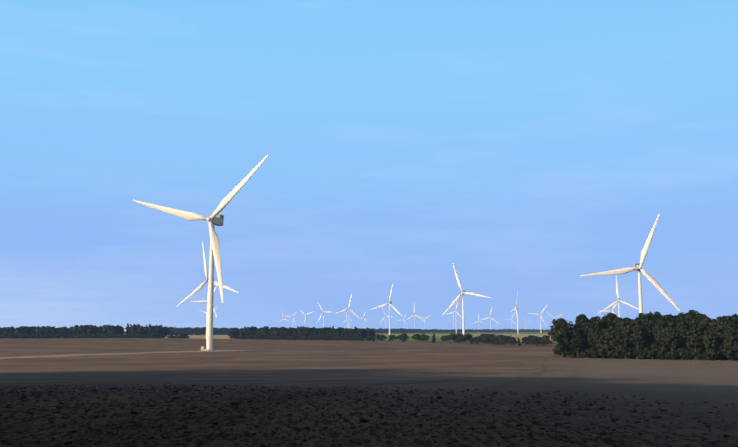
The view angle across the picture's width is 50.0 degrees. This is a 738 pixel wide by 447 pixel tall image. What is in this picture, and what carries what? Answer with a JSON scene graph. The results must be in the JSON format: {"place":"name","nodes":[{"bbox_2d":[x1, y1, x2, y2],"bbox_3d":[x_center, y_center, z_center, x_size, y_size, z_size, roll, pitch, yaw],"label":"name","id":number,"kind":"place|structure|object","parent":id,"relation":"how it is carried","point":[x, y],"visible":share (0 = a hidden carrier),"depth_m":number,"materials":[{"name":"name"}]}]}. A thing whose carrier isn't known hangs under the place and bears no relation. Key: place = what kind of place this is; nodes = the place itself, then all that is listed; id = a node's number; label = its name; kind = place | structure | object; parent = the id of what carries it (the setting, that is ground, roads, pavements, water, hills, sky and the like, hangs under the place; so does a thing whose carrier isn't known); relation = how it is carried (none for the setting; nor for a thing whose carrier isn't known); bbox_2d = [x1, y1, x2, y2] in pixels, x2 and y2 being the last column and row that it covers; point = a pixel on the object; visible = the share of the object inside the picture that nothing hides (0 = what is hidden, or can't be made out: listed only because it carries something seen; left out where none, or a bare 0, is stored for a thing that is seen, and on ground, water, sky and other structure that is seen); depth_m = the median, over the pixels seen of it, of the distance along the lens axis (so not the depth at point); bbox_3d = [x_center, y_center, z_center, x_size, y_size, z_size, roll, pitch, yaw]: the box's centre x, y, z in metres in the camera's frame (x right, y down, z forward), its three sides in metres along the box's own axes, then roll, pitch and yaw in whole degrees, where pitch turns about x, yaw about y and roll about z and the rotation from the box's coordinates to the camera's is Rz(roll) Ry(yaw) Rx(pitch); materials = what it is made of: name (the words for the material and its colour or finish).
{"place":"outdoors","nodes":[
{"label":"outdoors","id":0,"kind":"place"},
{"bbox_2d":[0,332,737,446],"bbox_3d":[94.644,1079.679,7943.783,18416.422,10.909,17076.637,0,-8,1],"label":"ground","id":1,"kind":"structure","parent":0,"point":[522,370],"depth_m":43.87,"materials":[{"name":"soil"}]},
{"bbox_2d":[0,333,162,338],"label":"scrub trees","id":2,"kind":"object","parent":1,"relation":"on","point":[131,335],"visible":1,"depth_m":1180.40,"materials":[{"name":"green plant"}]},
{"bbox_2d":[0,323,169,337],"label":"tree line","id":3,"kind":"object","parent":1,"relation":"on","point":[109,329],"visible":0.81,"depth_m":1210.62,"materials":[{"name":"green plant"}]},
{"bbox_2d":[0,350,251,358],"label":"gravel track","id":4,"kind":"structure","parent":1,"relation":"on","point":[114,354],"depth_m":405.20,"materials":[{"name":"gravel"}]},
{"bbox_2d":[168,336,189,338],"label":"hedge","id":5,"kind":"object","parent":1,"relation":"on","point":[186,337],"visible":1,"depth_m":1125.11,"materials":[{"name":"green plant"}]},
{"bbox_2d":[170,333,187,337],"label":"bushes","id":6,"kind":"object","parent":1,"relation":"on","point":[179,335],"visible":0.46,"depth_m":1152.33,"materials":[{"name":"green plant"}]},
{"bbox_2d":[133,154,268,350],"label":"wind turbine","id":7,"kind":"object","parent":1,"relation":"on","point":[216,218],"visible":1,"depth_m":502.39,"materials":[{"name":"paint"}]},
{"bbox_2d":[168,327,234,334],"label":"forest trees","id":8,"kind":"object","parent":1,"relation":"on","point":[202,331],"visible":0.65,"depth_m":2062.95,"materials":[{"name":"green plant"}]},
{"bbox_2d":[190,286,216,316],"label":"wind turbine","id":9,"kind":"object","parent":1,"relation":"on","point":[206,301],"visible":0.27,"depth_m":2081.98,"materials":[{"name":"paint"}]},
{"bbox_2d":[177,241,238,338],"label":"wind turbine","id":10,"kind":"object","parent":1,"relation":"on","point":[198,288],"visible":0.75,"depth_m":1110.57,"materials":[{"name":"paint"}]},
{"bbox_2d":[0,326,549,334],"bbox_3d":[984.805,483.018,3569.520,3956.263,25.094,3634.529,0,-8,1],"label":"forest trees","id":11,"kind":"object","parent":1,"relation":"on","point":[394,330],"visible":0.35,"depth_m":3545.89,"materials":[{"name":"green plant"}]},
{"bbox_2d":[230,335,362,340],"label":"scrub trees","id":12,"kind":"object","parent":1,"relation":"on","point":[299,337],"visible":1,"depth_m":1045.34,"materials":[{"name":"green plant"}]},
{"bbox_2d":[227,326,374,339],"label":"trees","id":13,"kind":"object","parent":1,"relation":"on","point":[299,331],"visible":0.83,"depth_m":1074.83,"materials":[{"name":"green plant"}]},
{"bbox_2d":[317,302,332,326],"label":"wind turbine","id":14,"kind":"object","parent":1,"relation":"on","point":[323,314],"visible":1,"depth_m":3458.55,"materials":[{"name":"paint"}]},
{"bbox_2d":[334,294,359,327],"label":"wind turbine","id":15,"kind":"object","parent":1,"relation":"on","point":[352,311],"visible":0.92,"depth_m":2799.05,"materials":[{"name":"paint"}]},
{"bbox_2d":[0,383,737,446],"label":"soil clods","id":16,"kind":"object","parent":1,"relation":"on","point":[42,440],"visible":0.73,"depth_m":24.75,"materials":[{"name":"brown soil"}]},
{"bbox_2d":[370,284,401,334],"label":"wind turbine","id":17,"kind":"object","parent":1,"relation":"on","point":[390,303],"visible":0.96,"depth_m":2120.37,"materials":[{"name":"paint"}]},
{"bbox_2d":[404,302,422,328],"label":"wind turbine","id":18,"kind":"object","parent":1,"relation":"on","point":[413,315],"visible":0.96,"depth_m":3459.32,"materials":[{"name":"paint"}]},
{"bbox_2d":[444,300,461,332],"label":"wind turbine","id":19,"kind":"object","parent":1,"relation":"on","point":[457,313],"visible":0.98,"depth_m":3444.78,"materials":[{"name":"paint"}]},
{"bbox_2d":[362,333,551,346],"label":"hedge row trees","id":20,"kind":"object","parent":1,"relation":"on","point":[493,339],"visible":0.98,"depth_m":768.62,"materials":[{"name":"green plant"}]},
{"bbox_2d":[441,265,490,333],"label":"wind turbine","id":21,"kind":"object","parent":1,"relation":"on","point":[457,299],"visible":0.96,"depth_m":1426.60,"materials":[{"name":"paint"}]},
{"bbox_2d":[480,307,496,328],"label":"wind turbine","id":22,"kind":"object","parent":1,"relation":"on","point":[490,317],"visible":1,"depth_m":4149.42,"materials":[{"name":"paint"}]},
{"bbox_2d":[511,291,520,333],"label":"wind turbine","id":23,"kind":"object","parent":1,"relation":"on","point":[516,308],"visible":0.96,"depth_m":2437.82,"materials":[{"name":"paint"}]},
{"bbox_2d":[529,304,547,332],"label":"wind turbine","id":24,"kind":"object","parent":1,"relation":"on","point":[540,316],"visible":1,"depth_m":3385.61,"materials":[{"name":"paint"}]},
{"bbox_2d":[603,303,616,313],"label":"wind turbine","id":25,"kind":"object","parent":1,"relation":"on","point":[610,310],"visible":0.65,"depth_m":3165.20,"materials":[{"name":"paint"}]},
{"bbox_2d":[597,276,638,317],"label":"wind turbine","id":26,"kind":"object","parent":1,"relation":"on","point":[615,302],"visible":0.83,"depth_m":1767.25,"materials":[{"name":"paint"}]},
{"bbox_2d":[581,213,681,312],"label":"wind turbine","id":27,"kind":"object","parent":1,"relation":"on","point":[638,268],"visible":0.83,"depth_m":752.25,"materials":[{"name":"paint"}]},
{"bbox_2d":[547,310,737,360],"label":"wood trees","id":28,"kind":"object","parent":1,"relation":"on","point":[691,334],"visible":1,"depth_m":338.73,"materials":[{"name":"green plant"}]},
{"bbox_2d":[564,356,720,360],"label":"verge grass","id":29,"kind":"structure","parent":1,"relation":"on","point":[641,359],"depth_m":332.43,"materials":[{"name":"green plant"}]},
{"bbox_2d":[0,0,737,329],"label":"sky","id":30,"kind":"structure","parent":0,"point":[531,148],"materials":[{"name":"blue"}]}
]}

